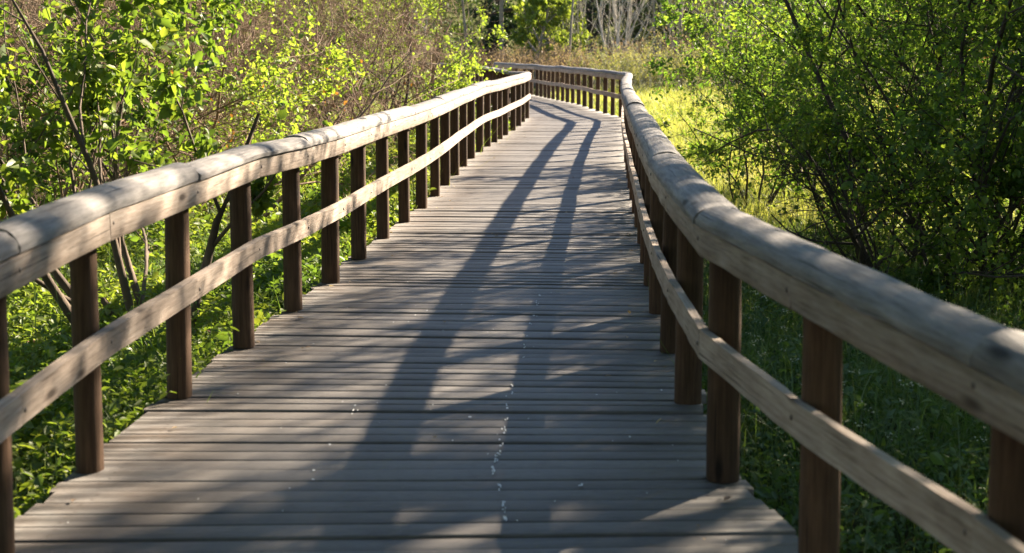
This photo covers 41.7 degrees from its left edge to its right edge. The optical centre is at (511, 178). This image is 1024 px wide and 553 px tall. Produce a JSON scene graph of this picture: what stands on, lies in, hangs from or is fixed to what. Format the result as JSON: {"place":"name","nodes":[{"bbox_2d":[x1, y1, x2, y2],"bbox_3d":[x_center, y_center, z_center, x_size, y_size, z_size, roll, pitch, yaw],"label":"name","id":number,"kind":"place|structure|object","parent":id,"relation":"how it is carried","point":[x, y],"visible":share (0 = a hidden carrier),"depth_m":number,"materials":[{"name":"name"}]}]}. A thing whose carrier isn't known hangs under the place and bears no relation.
{"place":"outdoors","nodes":[
{"label":"outdoors","id":0,"kind":"place"},
{"bbox_2d":[1,63,1023,552],"bbox_3d":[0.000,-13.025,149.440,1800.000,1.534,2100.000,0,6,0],"label":"ground","id":1,"kind":"structure","parent":0,"point":[855,523],"depth_m":6.58,"materials":[{"name":"green plant"}]},
{"bbox_2d":[0,0,266,218],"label":"broadleaf shrub","id":2,"kind":"object","parent":1,"relation":"on","point":[47,165],"visible":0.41,"depth_m":10.79,"materials":[{"name":"green plant"}]},
{"bbox_2d":[0,0,287,347],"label":"broadleaf shrub","id":3,"kind":"object","parent":1,"relation":"on","point":[82,84],"visible":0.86,"depth_m":8.29,"materials":[{"name":"green plant"}]},
{"bbox_2d":[7,0,325,101],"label":"bramble thicket","id":4,"kind":"object","parent":1,"relation":"on","point":[110,44],"visible":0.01,"depth_m":31.69,"materials":[{"name":"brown plant"}]},
{"bbox_2d":[0,107,343,283],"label":"leafy ground cover","id":5,"kind":"object","parent":1,"relation":"on","point":[59,159],"visible":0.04,"depth_m":19.93,"materials":[{"name":"green plant"}]},
{"bbox_2d":[7,211,372,518],"bbox_3d":[-2.955,0.875,7.402,3.861,1.010,9.870,0,6,0],"label":"leafy ground cover","id":6,"kind":"object","parent":1,"relation":"on","point":[60,414],"visible":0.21,"depth_m":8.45,"materials":[{"name":"green plant"}]},
{"bbox_2d":[0,0,386,180],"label":"bramble thicket","id":7,"kind":"object","parent":1,"relation":"on","point":[41,1],"visible":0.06,"depth_m":18.79,"materials":[{"name":"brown plant"}]},
{"bbox_2d":[2,0,385,140],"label":"bramble thicket","id":8,"kind":"object","parent":1,"relation":"on","point":[169,50],"visible":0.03,"depth_m":22.10,"materials":[{"name":"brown plant"}]},
{"bbox_2d":[8,196,396,515],"bbox_3d":[-2.892,0.743,8.198,4.257,1.047,12.523,0,6,0],"label":"bush","id":9,"kind":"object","parent":1,"relation":"on","point":[197,260],"depth_m":9.23,"materials":[{"name":"green plant"}]},
{"bbox_2d":[0,0,413,220],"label":"bramble thicket","id":10,"kind":"object","parent":1,"relation":"on","point":[277,60],"visible":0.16,"depth_m":13.08,"materials":[{"name":"green plant"}]},
{"bbox_2d":[0,0,424,241],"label":"bramble thicket","id":11,"kind":"object","parent":1,"relation":"on","point":[252,81],"visible":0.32,"depth_m":11.79,"materials":[{"name":"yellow plant"}]},
{"bbox_2d":[5,0,488,134],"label":"bramble thicket","id":12,"kind":"object","parent":1,"relation":"on","point":[446,41],"visible":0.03,"depth_m":26.05,"materials":[{"name":"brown plant"}]},
{"bbox_2d":[28,0,469,128],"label":"bramble thicket","id":13,"kind":"object","parent":1,"relation":"on","point":[314,30],"visible":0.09,"depth_m":32.99,"materials":[{"name":"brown plant"}]},
{"bbox_2d":[0,0,502,185],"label":"bramble thicket","id":14,"kind":"object","parent":1,"relation":"on","point":[371,51],"visible":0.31,"depth_m":17.94,"materials":[{"name":"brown plant"}]},
{"bbox_2d":[11,81,491,135],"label":"meadow grass","id":15,"kind":"structure","parent":1,"relation":"on","point":[356,104],"depth_m":42.16,"materials":[{"name":"green plant"}]},
{"bbox_2d":[10,0,498,137],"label":"yellow green bush","id":16,"kind":"object","parent":1,"relation":"on","point":[316,30],"visible":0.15,"depth_m":24.95,"materials":[{"name":"green plant"}]},
{"bbox_2d":[2,113,517,254],"bbox_3d":[-2.501,-0.435,21.103,5.601,1.081,18.530,0,6,0],"label":"leafy ground cover","id":17,"kind":"object","parent":1,"relation":"on","point":[346,225],"visible":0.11,"depth_m":14.05,"materials":[{"name":"green plant"}]},
{"bbox_2d":[255,0,333,76],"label":"willow tree","id":18,"kind":"object","parent":1,"relation":"on","point":[284,26],"visible":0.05,"depth_m":59.96,"materials":[{"name":"green plant"}]},
{"bbox_2d":[121,102,528,231],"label":"grass","id":19,"kind":"structure","parent":1,"relation":"on","point":[413,188],"depth_m":15.96,"materials":[{"name":"green plant"}]},
{"bbox_2d":[244,1,407,70],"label":"birch tree","id":20,"kind":"object","parent":1,"relation":"on","point":[315,25],"visible":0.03,"depth_m":50.63,"materials":[{"name":"green plant"}]},
{"bbox_2d":[180,0,508,148],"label":"yellow green bush","id":21,"kind":"object","parent":1,"relation":"on","point":[458,85],"visible":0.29,"depth_m":22.74,"materials":[{"name":"green plant"}]},
{"bbox_2d":[336,0,450,57],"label":"evergreen tree","id":22,"kind":"object","parent":1,"relation":"on","point":[419,30],"visible":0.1,"depth_m":81.34,"materials":[{"name":"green plant"}]},
{"bbox_2d":[14,92,797,552],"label":"boardwalk","id":23,"kind":"structure","parent":1,"relation":"on","point":[282,438],"depth_m":5.71,"materials":[{"name":"grey wood"}]},
{"bbox_2d":[0,63,530,552],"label":"wooden railing","id":24,"kind":"object","parent":23,"relation":"on","point":[76,229],"visible":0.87,"depth_m":6.01,"materials":[{"name":"brown wood"}]},
{"bbox_2d":[71,130,731,539],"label":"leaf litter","id":25,"kind":"object","parent":23,"relation":"on","point":[607,374],"visible":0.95,"depth_m":6.98,"materials":[{"name":"brown plant"}]},
{"bbox_2d":[493,62,1023,552],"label":"wooden railing","id":26,"kind":"object","parent":23,"relation":"on","point":[689,220],"visible":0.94,"depth_m":3.87,"materials":[{"name":"brown wood"}]},
{"bbox_2d":[273,0,546,126],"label":"yellow green bush","id":27,"kind":"object","parent":1,"relation":"on","point":[458,53],"visible":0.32,"depth_m":28.05,"materials":[{"name":"green plant"}]},
{"bbox_2d":[359,0,465,84],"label":"birch tree","id":28,"kind":"object","parent":1,"relation":"on","point":[419,21],"visible":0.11,"depth_m":64.77,"materials":[{"name":"green plant"}]},
{"bbox_2d":[394,37,489,87],"bbox_3d":[-3.409,-5.229,61.501,4.824,2.728,5.307,-1,6,-7],"label":"dry brush","id":29,"kind":"object","parent":1,"relation":"on","point":[449,48],"visible":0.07,"depth_m":61.17,"materials":[{"name":"brown plant"}]},
{"bbox_2d":[461,0,467,50],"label":"poplar tree","id":30,"kind":"object","parent":1,"relation":"on","point":[464,20],"visible":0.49,"depth_m":65.40,"materials":[{"name":"grey plant"}]},
{"bbox_2d":[440,37,536,80],"bbox_3d":[-1.083,-5.145,60.519,5.054,2.598,4.594,-3,6,-28],"label":"dry brush","id":31,"kind":"object","parent":1,"relation":"on","point":[499,56],"visible":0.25,"depth_m":60.38,"materials":[{"name":"plant"}]},
{"bbox_2d":[9,0,974,63],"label":"woodland","id":32,"kind":"object","parent":1,"relation":"on","point":[458,24],"visible":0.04,"depth_m":96.45,"materials":[{"name":"green plant"}]},
{"bbox_2d":[459,0,527,66],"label":"ivy covered tree","id":33,"kind":"object","parent":1,"relation":"on","point":[495,18],"visible":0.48,"depth_m":70.52,"materials":[{"name":"green plant"}]},
{"bbox_2d":[499,0,503,60],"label":"poplar tree","id":34,"kind":"object","parent":1,"relation":"on","point":[501,16],"visible":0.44,"depth_m":67.20,"materials":[{"name":"grey plant"}]},
{"bbox_2d":[488,38,598,90],"bbox_3d":[1.279,-5.071,60.334,5.054,2.598,4.594,4,7,35],"label":"dry brush","id":35,"kind":"object","parent":1,"relation":"on","point":[547,62],"visible":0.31,"depth_m":60.08,"materials":[{"name":"brown plant"}]},
{"bbox_2d":[507,2,586,71],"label":"willow tree","id":36,"kind":"object","parent":1,"relation":"on","point":[534,40],"visible":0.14,"depth_m":72.42,"materials":[{"name":"green plant"}]},
{"bbox_2d":[506,0,619,85],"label":"willow tree","id":37,"kind":"object","parent":1,"relation":"on","point":[534,12],"visible":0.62,"depth_m":68.59,"materials":[{"name":"green plant"}]},
{"bbox_2d":[503,0,633,49],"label":"birch tree","id":38,"kind":"object","parent":1,"relation":"on","point":[568,28],"visible":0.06,"depth_m":81.01,"materials":[{"name":"green plant"}]},
{"bbox_2d":[568,0,573,59],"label":"poplar tree","id":39,"kind":"object","parent":1,"relation":"on","point":[570,32],"visible":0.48,"depth_m":65.53,"materials":[{"name":"grey plant"}]},
{"bbox_2d":[554,0,608,80],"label":"bare tree","id":40,"kind":"object","parent":1,"relation":"on","point":[577,12],"visible":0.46,"depth_m":69.73,"materials":[{"name":"grey plant"}]},
{"bbox_2d":[538,33,646,89],"bbox_3d":[3.888,-5.519,63.472,5.560,2.858,5.054,-1,6,-8],"label":"dry brush","id":41,"kind":"object","parent":1,"relation":"on","point":[582,53],"visible":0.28,"depth_m":62.65,"materials":[{"name":"brown plant"}]},
{"bbox_2d":[513,0,686,78],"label":"evergreen tree","id":42,"kind":"object","parent":1,"relation":"on","point":[590,15],"visible":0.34,"depth_m":78.55,"materials":[{"name":"green plant"}]},
{"bbox_2d":[607,0,610,52],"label":"poplar tree","id":43,"kind":"object","parent":1,"relation":"on","point":[608,24],"visible":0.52,"depth_m":68.63,"materials":[{"name":"grey plant"}]},
{"bbox_2d":[565,25,666,91],"bbox_3d":[4.246,-5.354,60.060,3.995,3.192,4.118,-4,7,-35],"label":"brush shrub","id":44,"kind":"object","parent":1,"relation":"on","point":[592,63],"visible":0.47,"depth_m":60.22,"materials":[{"name":"beige plant"}]},
{"bbox_2d":[587,0,658,55],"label":"bare tree","id":45,"kind":"object","parent":1,"relation":"on","point":[599,10],"visible":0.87,"depth_m":66.23,"materials":[{"name":"grey plant"}]},
{"bbox_2d":[577,20,685,93],"bbox_3d":[5.648,-5.290,58.478,4.206,3.360,4.335,-4,7,-37],"label":"brush shrub","id":46,"kind":"object","parent":1,"relation":"on","point":[633,69],"visible":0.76,"depth_m":57.90,"materials":[{"name":"green plant"}]},
{"bbox_2d":[588,0,677,71],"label":"bare tree","id":47,"kind":"object","parent":1,"relation":"on","point":[629,18],"visible":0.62,"depth_m":71.60,"materials":[{"name":"grey plant"}]},
{"bbox_2d":[609,0,656,68],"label":"ivy covered tree","id":48,"kind":"object","parent":1,"relation":"on","point":[632,22],"visible":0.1,"depth_m":83.53,"materials":[{"name":"green plant"}]},
{"bbox_2d":[652,0,655,80],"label":"poplar tree","id":49,"kind":"object","parent":1,"relation":"on","point":[654,50],"visible":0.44,"depth_m":67.14,"materials":[{"name":"grey plant"}]},
{"bbox_2d":[616,0,697,79],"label":"bare tree","id":50,"kind":"object","parent":1,"relation":"on","point":[669,28],"visible":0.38,"depth_m":74.36,"materials":[{"name":"grey plant"}]},
{"bbox_2d":[608,27,709,85],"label":"dry brush","id":51,"kind":"object","parent":1,"relation":"on","point":[649,40],"visible":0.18,"depth_m":65.75,"materials":[{"name":"plant"}]},
{"bbox_2d":[587,0,734,77],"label":"birch tree","id":52,"kind":"object","parent":1,"relation":"on","point":[651,33],"visible":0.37,"depth_m":76.22,"materials":[{"name":"green plant"}]},
{"bbox_2d":[594,0,732,77],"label":"evergreen tree","id":53,"kind":"object","parent":1,"relation":"on","point":[666,30],"visible":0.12,"depth_m":79.59,"materials":[{"name":"green plant"}]},
{"bbox_2d":[679,2,681,82],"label":"poplar tree","id":54,"kind":"object","parent":1,"relation":"on","point":[680,25],"visible":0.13,"depth_m":68.51,"materials":[{"name":"grey plant"}]},
{"bbox_2d":[644,12,739,90],"bbox_3d":[7.898,-5.556,59.376,4.769,3.696,4.626,-2,6,-16],"label":"brush shrub","id":55,"kind":"object","parent":1,"relation":"on","point":[677,62],"visible":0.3,"depth_m":58.77,"materials":[{"name":"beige plant"}]},
{"bbox_2d":[638,0,785,46],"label":"evergreen tree","id":56,"kind":"object","parent":1,"relation":"on","point":[754,5],"visible":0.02,"depth_m":80.45,"materials":[{"name":"green plant"}]},
{"bbox_2d":[657,25,783,84],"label":"dry brush","id":57,"kind":"object","parent":1,"relation":"on","point":[700,48],"visible":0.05,"depth_m":65.35,"materials":[{"name":"green plant"}]},
{"bbox_2d":[689,0,752,44],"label":"leafy tree","id":58,"kind":"object","parent":1,"relation":"on","point":[717,12],"visible":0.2,"depth_m":69.17,"materials":[{"name":"green plant"}]},
{"bbox_2d":[656,0,800,45],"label":"birch tree","id":59,"kind":"object","parent":1,"relation":"on","point":[715,4],"visible":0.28,"depth_m":71.93,"materials":[{"name":"green plant"}]},
{"bbox_2d":[708,20,798,89],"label":"brush shrub","id":60,"kind":"object","parent":1,"relation":"on","point":[763,70],"depth_m":57.71,"materials":[{"name":"green plant"}]},
{"bbox_2d":[660,3,863,212],"bbox_3d":[3.079,-0.980,16.277,2.708,3.010,3.844,0,6,0],"label":"sapling","id":61,"kind":"object","parent":1,"relation":"on","point":[711,148],"visible":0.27,"depth_m":16.57,"materials":[{"name":"green plant"}]},
{"bbox_2d":[702,0,830,48],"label":"birch tree","id":62,"kind":"object","parent":1,"relation":"on","point":[766,1],"visible":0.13,"depth_m":70.32,"materials":[{"name":"green plant"}]},
{"bbox_2d":[575,99,1020,231],"bbox_3d":[6.723,-0.928,27.041,10.778,0.811,26.340,0,6,0],"label":"leafy ground cover","id":63,"kind":"object","parent":1,"relation":"on","point":[669,117],"visible":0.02,"depth_m":32.35,"materials":[{"name":"green plant"}]},
{"bbox_2d":[643,0,971,197],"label":"sapling","id":64,"kind":"object","parent":1,"relation":"on","point":[669,18],"visible":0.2,"depth_m":18.37,"materials":[{"name":"green plant"}]},
{"bbox_2d":[663,0,1023,300],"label":"thorn bush","id":65,"kind":"object","parent":1,"relation":"on","point":[1010,14],"visible":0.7,"depth_m":10.21,"materials":[{"name":"green plant"}]},
{"bbox_2d":[687,0,1022,244],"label":"thorn bush","id":66,"kind":"object","parent":1,"relation":"on","point":[737,120],"visible":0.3,"depth_m":13.60,"materials":[{"name":"green plant"}]},
{"bbox_2d":[691,0,1023,266],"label":"thorn bush","id":67,"kind":"object","parent":1,"relation":"on","point":[950,6],"visible":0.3,"depth_m":11.92,"materials":[{"name":"green plant"}]},
{"bbox_2d":[703,229,1020,505],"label":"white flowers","id":68,"kind":"object","parent":1,"relation":"on","point":[902,403],"visible":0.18,"depth_m":7.35,"materials":[{"name":"plant"}]},
{"bbox_2d":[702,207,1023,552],"bbox_3d":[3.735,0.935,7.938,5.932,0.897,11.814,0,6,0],"label":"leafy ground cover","id":69,"kind":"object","parent":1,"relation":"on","point":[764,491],"visible":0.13,"depth_m":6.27,"materials":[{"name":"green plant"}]},
{"bbox_2d":[725,0,1023,330],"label":"thorn bush","id":70,"kind":"object","parent":1,"relation":"on","point":[1003,256],"visible":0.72,"depth_m":10.21,"materials":[{"name":"green plant"}]},
{"bbox_2d":[811,0,954,66],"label":"evergreen tree","id":71,"kind":"object","parent":1,"relation":"on","point":[851,39],"visible":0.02,"depth_m":78.11,"materials":[{"name":"green plant"}]},
{"bbox_2d":[840,35,943,89],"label":"brush shrub","id":72,"kind":"object","parent":1,"relation":"on","point":[885,77],"visible":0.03,"depth_m":56.65,"materials":[{"name":"green plant"}]},
{"bbox_2d":[839,8,1013,119],"bbox_3d":[8.016,-4.626,20.801,9.844,9.170,7.492,-2,6,-21],"label":"bramble thicket","id":73,"kind":"object","parent":1,"relation":"on","point":[907,74],"visible":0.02,"depth_m":22.50,"materials":[{"name":"green plant"}]},
{"bbox_2d":[555,81,1005,122],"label":"meadow grass","id":74,"kind":"structure","parent":0,"point":[643,96],"depth_m":47.28,"materials":[{"name":"green plant"}]},
{"bbox_2d":[654,108,1022,255],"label":"meadow grass","id":75,"kind":"structure","parent":0,"point":[703,175],"depth_m":18.84,"materials":[{"name":"green plant"}]}
]}

